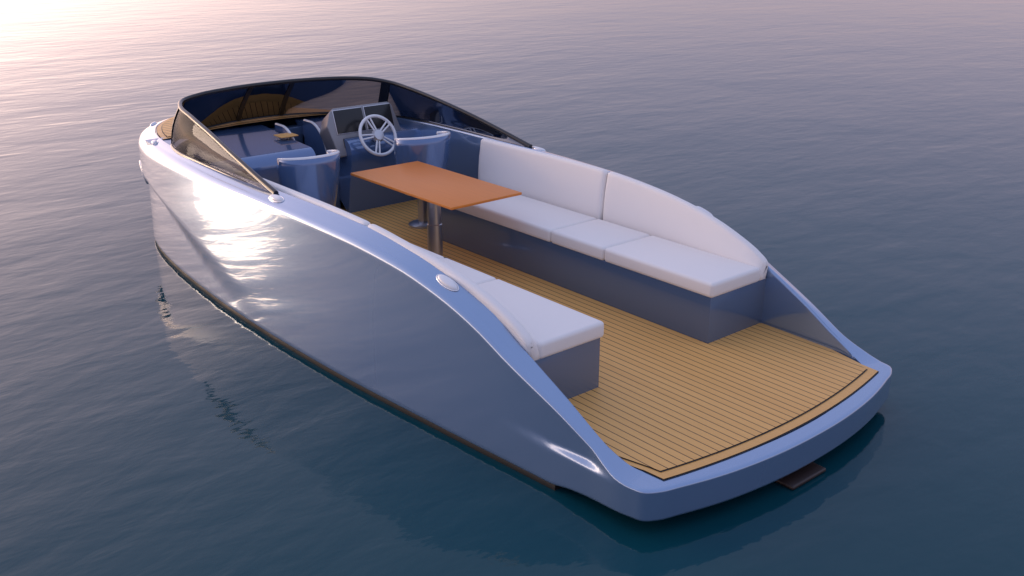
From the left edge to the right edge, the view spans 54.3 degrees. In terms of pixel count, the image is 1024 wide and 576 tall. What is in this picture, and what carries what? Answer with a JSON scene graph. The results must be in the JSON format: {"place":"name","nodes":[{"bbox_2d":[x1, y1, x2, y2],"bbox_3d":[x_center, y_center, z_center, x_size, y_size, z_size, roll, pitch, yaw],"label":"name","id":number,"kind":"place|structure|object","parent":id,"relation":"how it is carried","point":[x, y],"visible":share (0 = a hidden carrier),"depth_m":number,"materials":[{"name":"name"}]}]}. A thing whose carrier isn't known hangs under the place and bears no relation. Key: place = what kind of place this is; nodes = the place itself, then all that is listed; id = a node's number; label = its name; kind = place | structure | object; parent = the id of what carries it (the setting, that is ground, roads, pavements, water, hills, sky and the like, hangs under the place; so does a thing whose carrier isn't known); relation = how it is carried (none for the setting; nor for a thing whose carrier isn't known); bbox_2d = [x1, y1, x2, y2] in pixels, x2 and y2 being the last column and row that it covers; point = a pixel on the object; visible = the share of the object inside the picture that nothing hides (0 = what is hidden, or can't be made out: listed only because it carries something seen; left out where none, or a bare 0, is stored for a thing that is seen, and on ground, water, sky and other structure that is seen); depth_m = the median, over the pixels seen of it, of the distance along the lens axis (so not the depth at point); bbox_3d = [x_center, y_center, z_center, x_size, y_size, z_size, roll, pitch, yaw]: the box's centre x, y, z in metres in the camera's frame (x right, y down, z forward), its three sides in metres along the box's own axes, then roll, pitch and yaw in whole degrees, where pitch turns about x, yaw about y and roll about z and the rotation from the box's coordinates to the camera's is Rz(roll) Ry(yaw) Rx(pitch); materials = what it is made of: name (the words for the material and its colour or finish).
{"place":"outdoors","nodes":[
{"label":"outdoors","id":0,"kind":"place"},
{"bbox_2d":[162,114,309,136],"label":"foredeck planks","id":1,"kind":"object","parent":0,"point":[166,127],"visible":0.11,"depth_m":9.86,"materials":[{"name":"brown wood"}]},
{"bbox_2d":[161,114,312,136],"bbox_3d":[-2.861,-1.802,10.365,2.004,0.073,1.291,-16,26,-37],"label":"foredeck caulk line","id":2,"kind":"object","parent":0,"point":[238,123],"visible":0.09,"depth_m":9.79,"materials":[{"name":"black rubber"}]},
{"bbox_2d":[270,124,303,143],"bbox_3d":[-2.296,-1.395,10.058,0.390,0.440,0.120,-16,26,-37],"label":"companion bulkhead","id":3,"kind":"object","parent":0,"point":[296,129],"visible":0.23,"depth_m":10.04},
{"bbox_2d":[0,0,1023,575],"bbox_3d":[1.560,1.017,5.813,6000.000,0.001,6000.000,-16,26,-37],"label":"water","id":4,"kind":"structure","parent":0,"point":[850,170],"depth_m":8.69,"materials":[{"name":"teal liquid"}]},
{"bbox_2d":[138,115,891,521],"bbox_3d":[-0.867,-0.510,8.320,2.818,1.052,7.938,-16,26,-37],"label":"hull","id":5,"kind":"object","parent":4,"relation":"on","point":[374,311],"visible":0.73,"depth_m":6.34,"materials":[{"name":"blue paint"}]},
{"bbox_2d":[139,160,148,183],"bbox_3d":[-3.580,-1.130,9.729,0.069,0.231,0.371,-9,22,-22],"label":"bow port rim","id":6,"kind":"object","parent":5,"relation":"attached to","point":[146,181],"visible":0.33,"depth_m":9.60,"materials":[{"name":"silver metal"}]},
{"bbox_2d":[156,115,320,139],"bbox_3d":[-2.863,-1.783,10.376,2.132,0.098,1.384,-16,26,-37],"label":"foredeck","id":7,"kind":"object","parent":5,"relation":"on","point":[250,123],"visible":0.12,"depth_m":9.81,"materials":[{"name":"blue paint"}]},
{"bbox_2d":[156,114,326,139],"bbox_3d":[-2.863,-1.794,10.371,2.124,0.082,1.383,-16,26,-37],"label":"foredeck teak edge","id":8,"kind":"object","parent":7,"relation":"on","point":[240,124],"visible":0.12,"depth_m":9.79,"materials":[{"name":"brown wood"}]},
{"bbox_2d":[157,114,324,138],"bbox_3d":[-2.861,-1.796,10.367,2.113,0.081,1.378,-16,26,-37],"label":"foredeck teak border","id":9,"kind":"object","parent":8,"relation":"on","point":[160,132],"visible":0.16,"depth_m":9.82,"materials":[{"name":"brown wood"}]},
{"bbox_2d":[269,194,282,200],"bbox_3d":[-1.704,-0.645,7.237,0.066,0.056,0.184,-16,26,-37],"label":"cleat","id":10,"kind":"object","parent":5,"relation":"attached to","point":[274,197],"visible":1,"depth_m":7.21,"materials":[{"name":"white metal"}]},
{"bbox_2d":[170,112,494,182],"bbox_3d":[-1.658,-1.319,9.022,2.492,0.077,2.728,-16,26,-37],"label":"windshield base frame","id":11,"kind":"object","parent":5,"relation":"on","point":[188,157],"visible":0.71,"depth_m":9.64,"materials":[{"name":"metal"}]},
{"bbox_2d":[172,80,523,191],"bbox_3d":[-1.653,-1.498,8.950,2.471,0.435,2.715,-16,26,-37],"label":"windshield glass","id":12,"kind":"object","parent":5,"relation":"on","point":[190,138],"visible":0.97,"depth_m":9.69,"materials":[{"name":"glass"}]},
{"bbox_2d":[171,109,178,142],"bbox_3d":[-2.973,-1.438,8.834,0.232,0.368,0.048,15,25,36],"label":"windshield support","id":13,"kind":"object","parent":12,"relation":"attached to","point":[173,124],"visible":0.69,"depth_m":8.82,"materials":[{"name":"black"}]},
{"bbox_2d":[236,88,252,120],"bbox_3d":[-2.579,-1.779,9.644,0.047,0.389,0.375,-18,27,-40],"label":"mullion port","id":14,"kind":"object","parent":12,"relation":"attached to","point":[243,104],"visible":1,"depth_m":9.66,"materials":[{"name":"black metal"}]},
{"bbox_2d":[279,83,294,115],"bbox_3d":[-2.234,-1.880,9.917,0.047,0.389,0.375,-15,25,-35],"label":"windshield support","id":15,"kind":"object","parent":12,"relation":"attached to","point":[285,99],"visible":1,"depth_m":9.93,"materials":[{"name":"black metal"}]},
{"bbox_2d":[178,76,531,193],"bbox_3d":[-1.544,-1.470,8.822,2.510,0.441,2.382,-16,26,-37],"label":"windshield top frame","id":16,"kind":"object","parent":12,"relation":"attached to","point":[236,158],"visible":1,"depth_m":9.20,"materials":[{"name":"metal"}]},
{"bbox_2d":[378,83,389,102],"bbox_3d":[-1.302,-1.927,10.155,0.084,0.375,0.286,-11,23,-27],"label":"windshield support","id":17,"kind":"object","parent":12,"relation":"attached to","point":[384,92],"visible":0.65,"depth_m":10.11,"materials":[{"name":"black metal"}]},
{"bbox_2d":[156,242,561,490],"bbox_3d":[-1.081,0.112,8.820,2.794,0.510,6.955,-16,26,-37],"label":"underbody","id":18,"kind":"object","parent":5,"relation":"attached to","point":[478,449],"visible":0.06,"depth_m":6.50,"materials":[{"name":"black"}]},
{"bbox_2d":[437,275,457,289],"bbox_3d":[-0.383,-0.028,5.945,0.066,0.078,0.183,-16,26,-37],"label":"cleat","id":19,"kind":"object","parent":5,"relation":"attached to","point":[447,282],"visible":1,"depth_m":5.92,"materials":[{"name":"white metal"}]},
{"bbox_2d":[436,274,458,290],"bbox_3d":[-0.383,-0.032,5.939,0.070,0.059,0.195,-16,26,-37],"label":"cleat rim","id":20,"kind":"object","parent":19,"relation":"attached to","point":[445,286],"visible":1,"depth_m":5.93,"materials":[{"name":"silver metal"}]},
{"bbox_2d":[638,403,839,472],"bbox_3d":[-0.412,-0.045,7.916,2.407,0.001,6.372,-16,26,-37],"label":"floor base","id":21,"kind":"object","parent":5,"relation":"in","point":[788,432],"visible":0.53,"depth_m":5.63,"materials":[{"name":"paint"}]},
{"bbox_2d":[630,371,878,479],"bbox_3d":[-0.322,-0.015,7.814,2.354,0.001,6.037,-16,26,-37],"label":"deck caulk edge","id":22,"kind":"object","parent":21,"relation":"on","point":[766,441],"visible":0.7,"depth_m":5.49,"materials":[{"name":"grey rubber"}]},
{"bbox_2d":[621,323,876,478],"bbox_3d":[-0.324,-0.019,7.815,2.354,0.001,6.030,-16,26,-37],"label":"deck border","id":23,"kind":"object","parent":22,"relation":"on","point":[862,379],"visible":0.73,"depth_m":5.59,"materials":[{"name":"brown wood"}]},
{"bbox_2d":[619,369,867,471],"bbox_3d":[-0.343,-0.030,7.835,2.354,0.001,5.971,-16,26,-37],"label":"deck caulk line","id":24,"kind":"object","parent":23,"relation":"on","point":[752,437],"visible":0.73,"depth_m":5.52,"materials":[{"name":"grey"}]},
{"bbox_2d":[340,199,865,470],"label":"deck planks","id":25,"kind":"object","parent":24,"relation":"on","point":[660,397],"visible":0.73,"depth_m":6.24,"materials":[{"name":"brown wood"}]},
{"bbox_2d":[145,124,315,183],"bbox_3d":[-2.590,-0.983,9.308,1.170,0.786,1.075,-16,26,-37],"label":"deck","id":26,"kind":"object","parent":25,"relation":"on","point":[259,149],"visible":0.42,"depth_m":9.18,"materials":[{"name":"blue plastic"}]},
{"bbox_2d":[275,125,290,137],"bbox_3d":[-2.154,-1.328,9.646,0.030,0.440,0.440,-16,26,-37],"label":"port cheek","id":27,"kind":"object","parent":26,"relation":"attached to","point":[280,129],"visible":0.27,"depth_m":9.65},
{"bbox_2d":[275,123,294,139],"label":"port cheek trim","id":28,"kind":"structure","parent":26,"relation":"attached to","point":[285,128],"depth_m":9.58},
{"bbox_2d":[274,133,297,137],"bbox_3d":[-2.143,-1.447,9.472,0.180,0.012,0.160,-16,26,-37],"label":"companion hatch","id":29,"kind":"object","parent":26,"relation":"on","point":[284,135],"visible":1,"depth_m":9.44,"materials":[{"name":"brown wood"}]},
{"bbox_2d":[277,150,339,205],"bbox_3d":[-1.682,-0.721,8.416,0.531,0.886,0.465,-16,26,-37],"label":"bucket seat","id":30,"kind":"object","parent":25,"relation":"on","point":[316,177],"visible":0.63,"depth_m":8.15,"materials":[{"name":"blue leather"}]},
{"bbox_2d":[335,186,340,208],"bbox_3d":[-2.079,-0.978,9.937,0.390,0.340,0.795,-16,26,-37],"label":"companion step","id":31,"kind":"object","parent":25,"relation":"on","point":[338,203],"visible":0.02,"depth_m":9.77,"materials":[{"name":"blue"}]},
{"bbox_2d":[295,115,422,212],"bbox_3d":[-1.531,-1.292,10.145,0.860,0.786,1.075,-16,26,-37],"label":"starboard dash","id":32,"kind":"object","parent":25,"relation":"on","point":[357,194],"visible":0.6,"depth_m":9.69,"materials":[{"name":"blue plastic"}]},
{"bbox_2d":[303,121,325,155],"bbox_3d":[-1.917,-1.398,9.833,0.030,0.440,0.440,-16,26,-37],"label":"starboard cheek","id":33,"kind":"object","parent":32,"relation":"attached to","point":[313,140],"visible":0.58,"depth_m":9.82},
{"bbox_2d":[303,119,326,153],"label":"starboard cheek trim","id":34,"kind":"structure","parent":32,"relation":"attached to","point":[314,124],"depth_m":9.76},
{"bbox_2d":[320,102,400,157],"bbox_3d":[-1.490,-1.534,9.731,0.809,0.506,0.385,-16,26,-37],"label":"instrument console","id":35,"kind":"object","parent":32,"relation":"attached to","point":[331,139],"visible":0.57,"depth_m":9.48,"materials":[{"name":"grey plastic"}]},
{"bbox_2d":[332,107,365,134],"bbox_3d":[-1.553,-1.593,9.521,0.325,0.226,0.086,-16,26,-37],"label":"display bezel","id":36,"kind":"object","parent":35,"relation":"attached to","point":[335,123],"visible":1,"depth_m":9.46,"materials":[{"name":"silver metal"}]},
{"bbox_2d":[333,107,365,133],"bbox_3d":[-1.548,-1.593,9.514,0.309,0.211,0.080,-16,26,-37],"label":"display screen","id":37,"kind":"object","parent":35,"relation":"attached to","point":[348,120],"visible":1,"depth_m":9.50,"materials":[{"name":"black glass"}]},
{"bbox_2d":[363,103,393,130],"bbox_3d":[-1.299,-1.667,9.722,0.310,0.226,0.086,-16,26,-37],"label":"display bezel","id":38,"kind":"object","parent":35,"relation":"attached to","point":[365,116],"visible":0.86,"depth_m":9.65,"materials":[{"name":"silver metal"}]},
{"bbox_2d":[364,104,393,128],"bbox_3d":[-1.293,-1.667,9.715,0.294,0.211,0.080,-16,26,-37],"label":"display screen","id":39,"kind":"object","parent":38,"relation":"attached to","point":[383,110],"visible":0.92,"depth_m":9.71,"materials":[{"name":"black glass"}]},
{"bbox_2d":[358,114,396,155],"bbox_3d":[-1.274,-1.453,9.506,0.368,0.373,0.272,-3,21,-8],"label":"steering wheel","id":40,"kind":"object","parent":32,"relation":"attached to","point":[377,135],"visible":0.95,"depth_m":9.48,"materials":[{"name":"white"}]},
{"bbox_2d":[394,131,450,228],"bbox_3d":[-0.806,-0.996,9.158,0.531,0.886,0.465,-16,26,-37],"label":"bucket seat","id":41,"kind":"object","parent":25,"relation":"on","point":[434,150],"visible":0.66,"depth_m":8.89,"materials":[{"name":"blue leather"}]},
{"bbox_2d":[263,178,603,398],"bbox_3d":[-0.725,-0.122,6.919,0.660,0.829,3.205,-16,26,-37],"label":"bench seat","id":42,"kind":"object","parent":25,"relation":"on","point":[559,343],"visible":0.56,"depth_m":5.96,"materials":[{"name":"white leather"}]},
{"bbox_2d":[350,161,521,259],"bbox_3d":[-0.637,-0.529,8.178,0.684,0.691,1.407,-16,26,-37],"label":"pedestal table","id":43,"kind":"object","parent":25,"relation":"on","point":[435,188],"visible":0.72,"depth_m":8.07,"materials":[{"name":"brown wood"}]},
{"bbox_2d":[441,138,767,342],"bbox_3d":[0.537,-0.491,7.916,0.660,0.829,3.205,-16,26,-37],"label":"bench seat","id":44,"kind":"object","parent":25,"relation":"on","point":[648,252],"visible":0.9,"depth_m":7.57,"materials":[{"name":"white leather"}]},
{"bbox_2d":[775,462,825,489],"bbox_3d":[1.501,1.003,5.801,0.320,0.026,0.535,-16,26,-37],"label":"stern drive plate","id":45,"kind":"object","parent":5,"relation":"attached to","point":[801,476],"visible":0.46,"depth_m":5.62,"materials":[{"name":"black metal"}]}
]}

